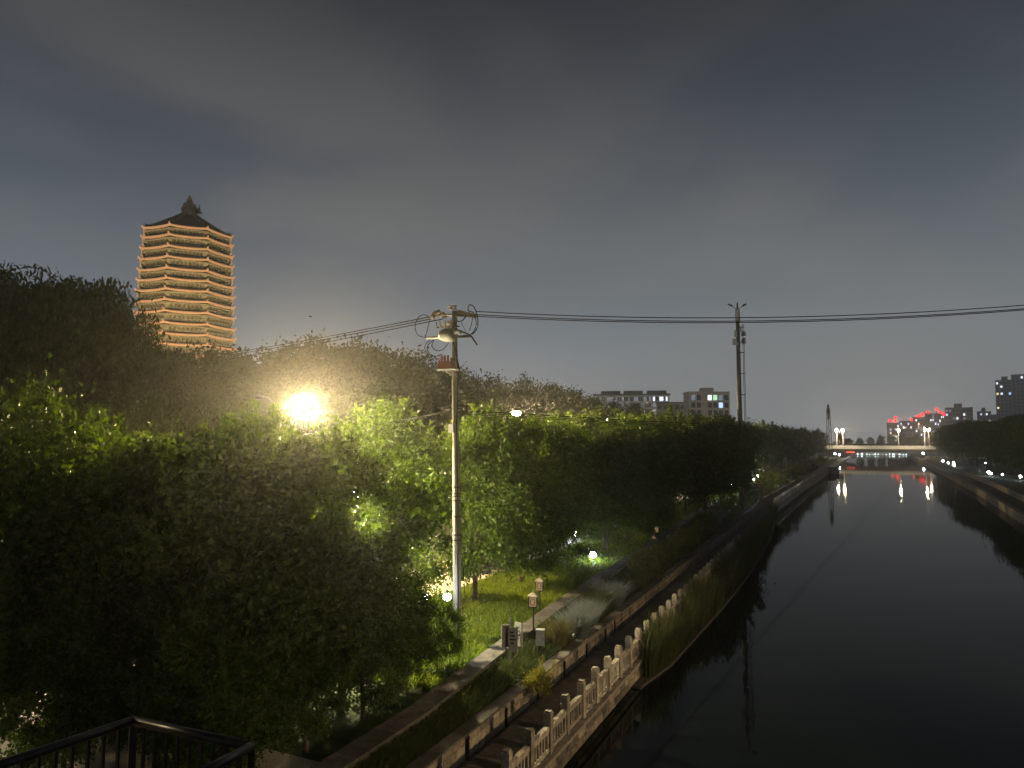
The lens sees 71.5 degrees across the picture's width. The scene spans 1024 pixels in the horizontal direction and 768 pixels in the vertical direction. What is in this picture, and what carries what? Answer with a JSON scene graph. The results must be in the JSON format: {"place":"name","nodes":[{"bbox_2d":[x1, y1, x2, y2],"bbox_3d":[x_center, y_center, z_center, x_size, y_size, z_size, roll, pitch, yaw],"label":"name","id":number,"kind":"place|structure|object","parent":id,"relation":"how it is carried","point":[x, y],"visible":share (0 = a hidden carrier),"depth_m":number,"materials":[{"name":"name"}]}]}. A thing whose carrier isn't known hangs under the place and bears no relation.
{"place":"outdoors","nodes":[
{"label":"outdoors","id":0,"kind":"place"},
{"bbox_2d":[12,729,318,767],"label":"plaza","id":1,"kind":"structure","parent":0,"point":[275,759],"depth_m":17.04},
{"bbox_2d":[0,538,58,758],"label":"young tree","id":2,"kind":"object","parent":1,"relation":"on","point":[5,589],"visible":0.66,"depth_m":15.72,"materials":[{"name":"green plant"}]},
{"bbox_2d":[0,563,146,767],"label":"young tree","id":3,"kind":"object","parent":1,"relation":"on","point":[88,693],"visible":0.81,"depth_m":15.46,"materials":[{"name":"green plant"}]},
{"bbox_2d":[0,428,229,743],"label":"broadleaf tree","id":4,"kind":"object","parent":1,"relation":"on","point":[111,524],"visible":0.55,"depth_m":17.07,"materials":[{"name":"green plant"}]},
{"bbox_2d":[111,423,376,764],"bbox_3d":[-6.703,5.038,17.066,6.850,8.258,6.185,0,-4,-1],"label":"broadleaf tree","id":5,"kind":"object","parent":1,"relation":"on","point":[238,484],"visible":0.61,"depth_m":16.57,"materials":[{"name":"green plant"}]},
{"bbox_2d":[26,519,464,690],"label":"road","id":6,"kind":"structure","parent":0,"point":[432,546],"depth_m":52.25,"materials":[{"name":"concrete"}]},
{"bbox_2d":[0,399,167,528],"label":"broadleaf tree","id":7,"kind":"object","parent":6,"relation":"on","point":[128,441],"visible":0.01,"depth_m":24.90,"materials":[{"name":"green plant"}]},
{"bbox_2d":[1,381,205,454],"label":"willow tree","id":8,"kind":"object","parent":6,"relation":"on","point":[127,406],"visible":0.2,"depth_m":36.88,"materials":[{"name":"green plant"}]},
{"bbox_2d":[0,457,786,757],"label":"pavement","id":9,"kind":"structure","parent":0,"point":[443,589],"depth_m":37.14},
{"bbox_2d":[0,352,149,727],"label":"broadleaf tree","id":10,"kind":"object","parent":9,"relation":"on","point":[22,464],"visible":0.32,"depth_m":18.49,"materials":[{"name":"green plant"}]},
{"bbox_2d":[1,541,148,729],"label":"young tree","id":11,"kind":"object","parent":9,"relation":"on","point":[47,718],"visible":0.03,"depth_m":17.48,"materials":[{"name":"green plant"}]},
{"bbox_2d":[115,418,221,643],"bbox_3d":[-11.519,5.369,23.338,6.104,8.520,5.883,4,-6,-45],"label":"broadleaf tree","id":12,"kind":"object","parent":9,"relation":"on","point":[162,446],"visible":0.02,"depth_m":23.39,"materials":[{"name":"green plant"}]},
{"bbox_2d":[318,394,462,590],"bbox_3d":[-6.054,5.375,32.252,7.408,9.891,8.204,-1,-4,12],"label":"broadleaf tree","id":13,"kind":"object","parent":9,"relation":"on","point":[398,432],"visible":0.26,"depth_m":31.16,"materials":[{"name":"green plant"}]},
{"bbox_2d":[573,402,628,431],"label":"broadleaf tree","id":14,"kind":"object","parent":9,"relation":"on","point":[613,415],"visible":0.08,"depth_m":67.93,"materials":[{"name":"green plant"}]},
{"bbox_2d":[371,564,604,692],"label":"lawn grass","id":15,"kind":"structure","parent":0,"point":[509,601],"depth_m":32.31,"materials":[{"name":"plant"}]},
{"bbox_2d":[172,452,825,761],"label":"lawn","id":16,"kind":"structure","parent":0,"point":[352,725],"depth_m":19.58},
{"bbox_2d":[177,517,304,695],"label":"young tree","id":17,"kind":"object","parent":16,"relation":"on","point":[195,567],"depth_m":18.56,"materials":[{"name":"green plant"}]},
{"bbox_2d":[153,399,372,586],"bbox_3d":[-7.950,4.949,22.038,6.892,9.200,6.854,-1,-4,9],"label":"broadleaf tree","id":18,"kind":"object","parent":16,"relation":"on","point":[275,422],"visible":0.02,"depth_m":22.09,"materials":[{"name":"green plant"}]},
{"bbox_2d":[251,549,393,756],"bbox_3d":[-5.089,6.610,17.506,3.633,5.072,3.502,-3,-5,38],"label":"young tree","id":19,"kind":"object","parent":16,"relation":"on","point":[318,684],"visible":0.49,"depth_m":17.02,"materials":[{"name":"green plant"}]},
{"bbox_2d":[224,399,448,697],"bbox_3d":[-5.291,4.932,20.485,7.205,8.983,6.624,2,-5,-29],"label":"broadleaf tree","id":20,"kind":"object","parent":16,"relation":"on","point":[361,472],"visible":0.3,"depth_m":20.24,"materials":[{"name":"green plant"}]},
{"bbox_2d":[325,538,436,718],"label":"young tree","id":21,"kind":"object","parent":16,"relation":"on","point":[386,690],"visible":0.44,"depth_m":19.38,"materials":[{"name":"green plant"}]},
{"bbox_2d":[378,564,451,690],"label":"young tree","id":22,"kind":"object","parent":16,"relation":"on","point":[429,650],"visible":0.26,"depth_m":21.70,"materials":[{"name":"green plant"}]},
{"bbox_2d":[419,587,472,669],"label":"young tree","id":23,"kind":"object","parent":16,"relation":"on","point":[441,631],"visible":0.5,"depth_m":23.58,"materials":[{"name":"green plant"}]},
{"bbox_2d":[415,304,478,638],"bbox_3d":[-2.483,3.439,26.536,2.042,12.897,1.786,2,-5,-21],"label":"utility pole","id":24,"kind":"object","parent":16,"relation":"on","point":[450,332],"visible":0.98,"depth_m":26.87,"materials":[{"name":"concrete"}]},
{"bbox_2d":[476,310,1021,322],"bbox_3d":[13.412,-3.035,26.743,29.492,1.531,0.031,0,-4,-1],"label":"power cable","id":25,"kind":"object","parent":24,"relation":"attached to","point":[749,322],"visible":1,"depth_m":26.61,"materials":[{"name":"rubber"}]},
{"bbox_2d":[476,305,1023,317],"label":"power cable","id":26,"kind":"object","parent":24,"relation":"attached to","point":[748,317],"visible":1,"depth_m":26.61,"materials":[{"name":"rubber"}]},
{"bbox_2d":[476,308,1023,321],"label":"power cable","id":27,"kind":"object","parent":24,"relation":"attached to","point":[757,320],"visible":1,"depth_m":26.62,"materials":[{"name":"rubber"}]},
{"bbox_2d":[416,389,557,600],"bbox_3d":[-1.081,5.293,33.354,7.527,10.208,8.188,4,-6,-41],"label":"broadleaf tree","id":28,"kind":"object","parent":16,"relation":"on","point":[503,534],"visible":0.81,"depth_m":32.44,"materials":[{"name":"green plant"}]},
{"bbox_2d":[461,410,600,586],"bbox_3d":[0.816,6.069,38.041,7.751,9.345,6.999,1,-4,-7],"label":"broadleaf tree","id":29,"kind":"object","parent":16,"relation":"on","point":[570,513],"visible":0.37,"depth_m":36.47,"materials":[{"name":"green plant"}]},
{"bbox_2d":[508,416,617,571],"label":"broadleaf tree","id":30,"kind":"object","parent":16,"relation":"on","point":[596,500],"visible":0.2,"depth_m":39.86,"materials":[{"name":"green plant"}]},
{"bbox_2d":[529,412,617,556],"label":"broadleaf tree","id":31,"kind":"object","parent":16,"relation":"on","point":[573,433],"visible":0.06,"depth_m":44.34,"materials":[{"name":"green plant"}]},
{"bbox_2d":[572,411,661,551],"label":"broadleaf tree","id":32,"kind":"object","parent":16,"relation":"on","point":[621,488],"visible":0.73,"depth_m":46.94,"materials":[{"name":"green plant"}]},
{"bbox_2d":[528,494,727,568],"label":"lawn grass","id":33,"kind":"structure","parent":16,"relation":"on","point":[621,545],"depth_m":50.60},
{"bbox_2d":[578,411,682,540],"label":"broadleaf tree","id":34,"kind":"object","parent":16,"relation":"on","point":[660,488],"visible":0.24,"depth_m":52.58,"materials":[{"name":"green plant"}]},
{"bbox_2d":[621,413,697,532],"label":"broadleaf tree","id":35,"kind":"object","parent":16,"relation":"on","point":[683,472],"visible":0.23,"depth_m":56.07,"materials":[{"name":"green plant"}]},
{"bbox_2d":[629,410,692,514],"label":"broadleaf tree","id":36,"kind":"object","parent":16,"relation":"on","point":[678,436],"visible":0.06,"depth_m":61.93,"materials":[{"name":"green plant"}]},
{"bbox_2d":[646,404,728,518],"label":"broadleaf tree","id":37,"kind":"object","parent":16,"relation":"on","point":[669,417],"visible":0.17,"depth_m":66.17,"materials":[{"name":"green plant"}]},
{"bbox_2d":[755,419,783,471],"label":"broadleaf tree","id":38,"kind":"object","parent":16,"relation":"on","point":[776,437],"visible":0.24,"depth_m":135.13,"materials":[{"name":"green plant"}]},
{"bbox_2d":[765,421,791,472],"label":"broadleaf tree","id":39,"kind":"object","parent":16,"relation":"on","point":[780,448],"visible":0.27,"depth_m":145.59,"materials":[{"name":"green plant"}]},
{"bbox_2d":[0,0,1023,459],"label":"sky","id":40,"kind":"structure","parent":0,"point":[367,164],"materials":[{"name":"grey"}]},
{"bbox_2d":[402,456,837,767],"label":"planting bed","id":41,"kind":"object","parent":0,"point":[827,459],"visible":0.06,"depth_m":74.86,"materials":[{"name":"plant"}]},
{"bbox_2d":[339,557,674,767],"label":"bed grass","id":42,"kind":"structure","parent":41,"relation":"on","point":[498,678],"depth_m":20.85,"materials":[{"name":"plant"}]},
{"bbox_2d":[501,618,522,664],"bbox_3d":[0.007,8.934,24.087,0.681,1.950,0.347,1,-4,-19],"label":"electrical control cabinet","id":43,"kind":"object","parent":41,"relation":"on","point":[511,638],"visible":0.91,"depth_m":24.09,"materials":[{"name":"metal"}]},
{"bbox_2d":[511,654,560,699],"bbox_3d":[0.776,9.313,22.628,1.526,1.241,1.322,-3,-5,31],"label":"shrub","id":44,"kind":"object","parent":41,"relation":"on","point":[537,674],"visible":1,"depth_m":22.42,"materials":[{"name":"yellow plant"}]},
{"bbox_2d":[527,614,580,650],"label":"ornamental grass","id":45,"kind":"object","parent":41,"relation":"on","point":[557,632],"depth_m":26.78,"materials":[{"name":"plant"}]},
{"bbox_2d":[311,455,828,767],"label":"garden wall","id":46,"kind":"structure","parent":41,"relation":"on","point":[350,753],"depth_m":20.93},
{"bbox_2d":[546,602,605,640],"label":"ornamental grass","id":47,"kind":"object","parent":41,"relation":"on","point":[584,627],"depth_m":28.14,"materials":[{"name":"plant"}]},
{"bbox_2d":[561,593,612,624],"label":"ornamental grass","id":48,"kind":"object","parent":41,"relation":"on","point":[575,604],"depth_m":30.18,"materials":[{"name":"plant"}]},
{"bbox_2d":[584,576,634,607],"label":"ornamental grass","id":49,"kind":"object","parent":41,"relation":"on","point":[618,600],"depth_m":33.28,"materials":[{"name":"plant"}]},
{"bbox_2d":[617,553,659,591],"bbox_3d":[6.435,10.058,37.073,2.195,2.108,2.659,1,-4,-15],"label":"shrub","id":50,"kind":"object","parent":41,"relation":"on","point":[631,575],"visible":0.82,"depth_m":37.02,"materials":[{"name":"green plant"}]},
{"bbox_2d":[624,535,668,588],"bbox_3d":[7.383,9.991,39.968,2.584,2.870,2.452,-3,-5,38],"label":"shrub","id":51,"kind":"object","parent":41,"relation":"on","point":[659,574],"visible":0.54,"depth_m":39.63,"materials":[{"name":"green plant"}]},
{"bbox_2d":[644,533,687,568],"bbox_3d":[9.319,10.450,43.716,2.991,2.372,2.470,-2,-5,23],"label":"shrub","id":52,"kind":"object","parent":41,"relation":"on","point":[665,554],"visible":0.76,"depth_m":43.68,"materials":[{"name":"green plant"}]},
{"bbox_2d":[663,518,704,548],"bbox_3d":[12.697,10.987,51.755,2.645,2.482,3.051,1,-4,-16],"label":"shrub","id":53,"kind":"object","parent":41,"relation":"on","point":[689,535],"visible":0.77,"depth_m":51.30,"materials":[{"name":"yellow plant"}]},
{"bbox_2d":[674,416,757,511],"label":"broadleaf tree","id":54,"kind":"object","parent":41,"relation":"on","point":[703,480],"visible":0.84,"depth_m":63.52,"materials":[{"name":"green plant"}]},
{"bbox_2d":[643,465,818,564],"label":"bed grass","id":55,"kind":"structure","parent":41,"relation":"on","point":[733,515],"depth_m":66.69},
{"bbox_2d":[697,413,766,508],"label":"broadleaf tree","id":56,"kind":"object","parent":41,"relation":"on","point":[741,460],"visible":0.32,"depth_m":70.05,"materials":[{"name":"green plant"}]},
{"bbox_2d":[728,303,747,508],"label":"utility pole","id":57,"kind":"object","parent":41,"relation":"on","point":[737,331],"visible":0.83,"depth_m":77.28,"materials":[{"name":"grey paint"}]},
{"bbox_2d":[724,414,771,498],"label":"broadleaf tree","id":58,"kind":"object","parent":41,"relation":"on","point":[756,440],"visible":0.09,"depth_m":77.59,"materials":[{"name":"green plant"}]},
{"bbox_2d":[457,455,849,767],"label":"walkway","id":59,"kind":"structure","parent":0,"point":[488,753],"depth_m":25.30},
{"bbox_2d":[405,456,839,767],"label":"retaining wall","id":60,"kind":"structure","parent":59,"relation":"on","point":[461,744],"depth_m":25.61,"materials":[{"name":"stone"}]},
{"bbox_2d":[535,458,845,767],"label":"canal revetment","id":61,"kind":"object","parent":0,"point":[565,749],"visible":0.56,"depth_m":22.68,"materials":[{"name":"stone"}]},
{"bbox_2d":[501,535,740,767],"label":"stone balustrade","id":62,"kind":"object","parent":61,"relation":"on","point":[535,750],"visible":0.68,"depth_m":21.93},
{"bbox_2d":[773,466,829,504],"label":"stone balustrade","id":63,"kind":"object","parent":61,"relation":"on","point":[784,496],"visible":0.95,"depth_m":113.28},
{"bbox_2d":[563,455,1023,767],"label":"canal water","id":64,"kind":"structure","parent":0,"point":[870,614],"depth_m":30.88,"materials":[{"name":"liquid"}]},
{"bbox_2d":[631,542,766,688],"bbox_3d":[17.614,13.378,53.009,1.340,0.370,59.500,-2,-5,25],"label":"reed shelf","id":65,"kind":"object","parent":64,"relation":"in","point":[638,682],"visible":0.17,"depth_m":27.34,"materials":[{"name":"soil"}]},
{"bbox_2d":[635,501,778,677],"bbox_3d":[17.764,11.989,53.597,2.293,2.528,59.021,-2,-5,25],"label":"reed bed","id":66,"kind":"object","parent":65,"relation":"on","point":[665,642],"visible":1,"depth_m":35.62,"materials":[{"name":"plant"}]},
{"bbox_2d":[639,520,775,688],"bbox_3d":[17.712,13.370,52.964,1.265,0.380,59.500,-2,-5,25],"label":"reed edging","id":67,"kind":"object","parent":65,"relation":"on","point":[681,652],"visible":0.42,"depth_m":33.59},
{"bbox_2d":[911,455,1023,524],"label":"bank wall","id":68,"kind":"structure","parent":64,"relation":"in","point":[1014,512],"depth_m":113.42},
{"bbox_2d":[945,404,972,424],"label":"residential block","id":69,"kind":"structure","parent":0,"point":[956,413],"depth_m":561.89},
{"bbox_2d":[920,458,1023,510],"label":"bank path","id":70,"kind":"structure","parent":0,"point":[1014,501],"depth_m":114.45,"materials":[{"name":"concrete"}]},
{"bbox_2d":[927,452,1023,493],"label":"bank lawn","id":71,"kind":"structure","parent":0,"point":[1014,482],"depth_m":159.65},
{"bbox_2d":[821,445,951,457],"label":"road bridge","id":72,"kind":"structure","parent":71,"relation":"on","point":[916,451],"depth_m":283.48,"materials":[{"name":"concrete"}]},
{"bbox_2d":[940,419,989,466],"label":"riverbank tree","id":73,"kind":"object","parent":71,"relation":"on","point":[954,435],"visible":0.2,"depth_m":179.34,"materials":[{"name":"green plant"}]},
{"bbox_2d":[953,421,995,468],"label":"riverbank tree","id":74,"kind":"object","parent":71,"relation":"on","point":[966,435],"visible":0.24,"depth_m":166.02,"materials":[{"name":"green plant"}]},
{"bbox_2d":[977,415,1023,472],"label":"riverbank tree","id":75,"kind":"object","parent":71,"relation":"on","point":[1000,429],"visible":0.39,"depth_m":122.02,"materials":[{"name":"green plant"}]},
{"bbox_2d":[995,417,1023,474],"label":"riverbank tree","id":76,"kind":"object","parent":71,"relation":"on","point":[1018,438],"visible":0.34,"depth_m":112.25,"materials":[{"name":"green plant"}]},
{"bbox_2d":[1003,424,1023,472],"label":"riverbank tree","id":77,"kind":"object","parent":71,"relation":"on","point":[1016,442],"visible":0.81,"depth_m":104.31,"materials":[{"name":"green plant"}]},
{"bbox_3d":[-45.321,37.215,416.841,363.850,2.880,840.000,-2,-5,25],"label":"park ground","id":78,"kind":"structure","parent":0,"visible":0},
{"bbox_2d":[0,336,99,391],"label":"willow tree","id":79,"kind":"object","parent":78,"relation":"on","point":[14,365],"visible":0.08,"depth_m":42.28,"materials":[{"name":"green plant"}]},
{"bbox_2d":[0,364,151,454],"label":"willow tree","id":80,"kind":"object","parent":78,"relation":"on","point":[20,373],"visible":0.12,"depth_m":35.22,"materials":[{"name":"green plant"}]},
{"bbox_2d":[0,260,171,381],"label":"willow tree","id":81,"kind":"object","parent":78,"relation":"on","point":[9,275],"visible":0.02,"depth_m":47.83,"materials":[{"name":"green plant"}]},
{"bbox_2d":[0,265,201,419],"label":"willow tree","id":82,"kind":"object","parent":78,"relation":"on","point":[92,336],"visible":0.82,"depth_m":43.58,"materials":[{"name":"green plant"}]},
{"bbox_2d":[75,343,208,440],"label":"willow tree","id":83,"kind":"object","parent":78,"relation":"on","point":[150,367],"visible":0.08,"depth_m":48.88,"materials":[{"name":"green plant"}]},
{"bbox_2d":[101,363,249,449],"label":"willow tree","id":84,"kind":"object","parent":78,"relation":"on","point":[198,392],"visible":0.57,"depth_m":45.90,"materials":[{"name":"green plant"}]},
{"bbox_2d":[133,195,237,367],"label":"pagoda","id":85,"kind":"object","parent":78,"relation":"on","point":[185,280],"visible":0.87,"depth_m":144.17,"materials":[{"name":"stone"}]},
{"bbox_2d":[162,336,259,450],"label":"woodland tree","id":86,"kind":"object","parent":78,"relation":"on","point":[208,359],"visible":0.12,"depth_m":54.95,"materials":[{"name":"green plant"}]},
{"bbox_2d":[197,339,296,413],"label":"woodland tree","id":87,"kind":"object","parent":78,"relation":"on","point":[240,367],"visible":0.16,"depth_m":62.36,"materials":[{"name":"green plant"}]},
{"bbox_2d":[233,372,318,449],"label":"roadside tree","id":88,"kind":"object","parent":78,"relation":"on","point":[271,392],"visible":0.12,"depth_m":60.53,"materials":[{"name":"green plant"}]},
{"bbox_2d":[239,340,327,437],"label":"woodland tree","id":89,"kind":"object","parent":78,"relation":"on","point":[281,362],"visible":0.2,"depth_m":67.16,"materials":[{"name":"green plant"}]},
{"bbox_2d":[263,335,351,430],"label":"woodland tree","id":90,"kind":"object","parent":78,"relation":"on","point":[306,351],"visible":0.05,"depth_m":75.27,"materials":[{"name":"green plant"}]},
{"bbox_2d":[290,315,355,407],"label":"woodland tree","id":91,"kind":"object","parent":78,"relation":"on","point":[322,348],"visible":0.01,"depth_m":79.93,"materials":[{"name":"green plant"}]},
{"bbox_2d":[296,387,373,498],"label":"roadside tree","id":92,"kind":"object","parent":78,"relation":"on","point":[323,407],"visible":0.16,"depth_m":67.01,"materials":[{"name":"green plant"}]},
{"bbox_2d":[300,333,409,441],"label":"woodland tree","id":93,"kind":"object","parent":78,"relation":"on","point":[335,372],"visible":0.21,"depth_m":75.24,"materials":[{"name":"green plant"}]},
{"bbox_2d":[312,337,427,498],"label":"woodland tree","id":94,"kind":"object","parent":78,"relation":"on","point":[391,382],"visible":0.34,"depth_m":74.96,"materials":[{"name":"green plant"}]},
{"bbox_2d":[340,336,459,455],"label":"woodland tree","id":95,"kind":"object","parent":78,"relation":"on","point":[420,391],"visible":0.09,"depth_m":83.83,"materials":[{"name":"green plant"}]},
{"bbox_2d":[405,394,447,463],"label":"roadside tree","id":96,"kind":"object","parent":78,"relation":"on","point":[438,430],"visible":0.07,"depth_m":82.05,"materials":[{"name":"green plant"}]},
{"bbox_2d":[404,355,481,439],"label":"woodland tree","id":97,"kind":"object","parent":78,"relation":"on","point":[445,382],"visible":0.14,"depth_m":94.47,"materials":[{"name":"green plant"}]},
{"bbox_2d":[444,361,491,414],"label":"woodland tree","id":98,"kind":"object","parent":78,"relation":"on","point":[477,394],"visible":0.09,"depth_m":105.95,"materials":[{"name":"green plant"}]},
{"bbox_2d":[462,370,521,420],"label":"woodland tree","id":99,"kind":"object","parent":78,"relation":"on","point":[489,381],"visible":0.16,"depth_m":114.11,"materials":[{"name":"green plant"}]},
{"bbox_2d":[483,369,535,416],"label":"woodland tree","id":100,"kind":"object","parent":78,"relation":"on","point":[520,401],"visible":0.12,"depth_m":115.83,"materials":[{"name":"green plant"}]},
{"bbox_2d":[507,372,561,419],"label":"woodland tree","id":101,"kind":"object","parent":78,"relation":"on","point":[538,399],"visible":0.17,"depth_m":121.10,"materials":[{"name":"green plant"}]},
{"bbox_2d":[534,378,577,422],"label":"woodland tree","id":102,"kind":"object","parent":78,"relation":"on","point":[561,403],"visible":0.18,"depth_m":132.12,"materials":[{"name":"green plant"}]},
{"bbox_2d":[592,390,669,417],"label":"apartment slab","id":103,"kind":"structure","parent":78,"relation":"on","point":[649,400],"depth_m":401.13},
{"bbox_2d":[683,388,729,419],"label":"beige block","id":104,"kind":"structure","parent":78,"relation":"on","point":[706,401],"depth_m":301.08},
{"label":"far ground","id":105,"kind":"structure","parent":0,"visible":0},
{"bbox_2d":[995,376,1012,420],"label":"tower block","id":106,"kind":"structure","parent":105,"relation":"on","point":[1003,393],"depth_m":603.36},
{"bbox_2d":[1011,374,1023,414],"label":"tower block","id":107,"kind":"structure","parent":105,"relation":"on","point":[1017,382],"depth_m":590.26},
{"bbox_3d":[-2.976,5.930,4.500,1.603,4.440,1.873,-2,-5,25],"label":"stair landing","id":108,"kind":"object","parent":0,"visible":0},
{"bbox_2d":[0,716,254,767],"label":"stair railing","id":109,"kind":"object","parent":108,"relation":"on","point":[241,747],"visible":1,"depth_m":5.47,"materials":[{"name":"metal"}]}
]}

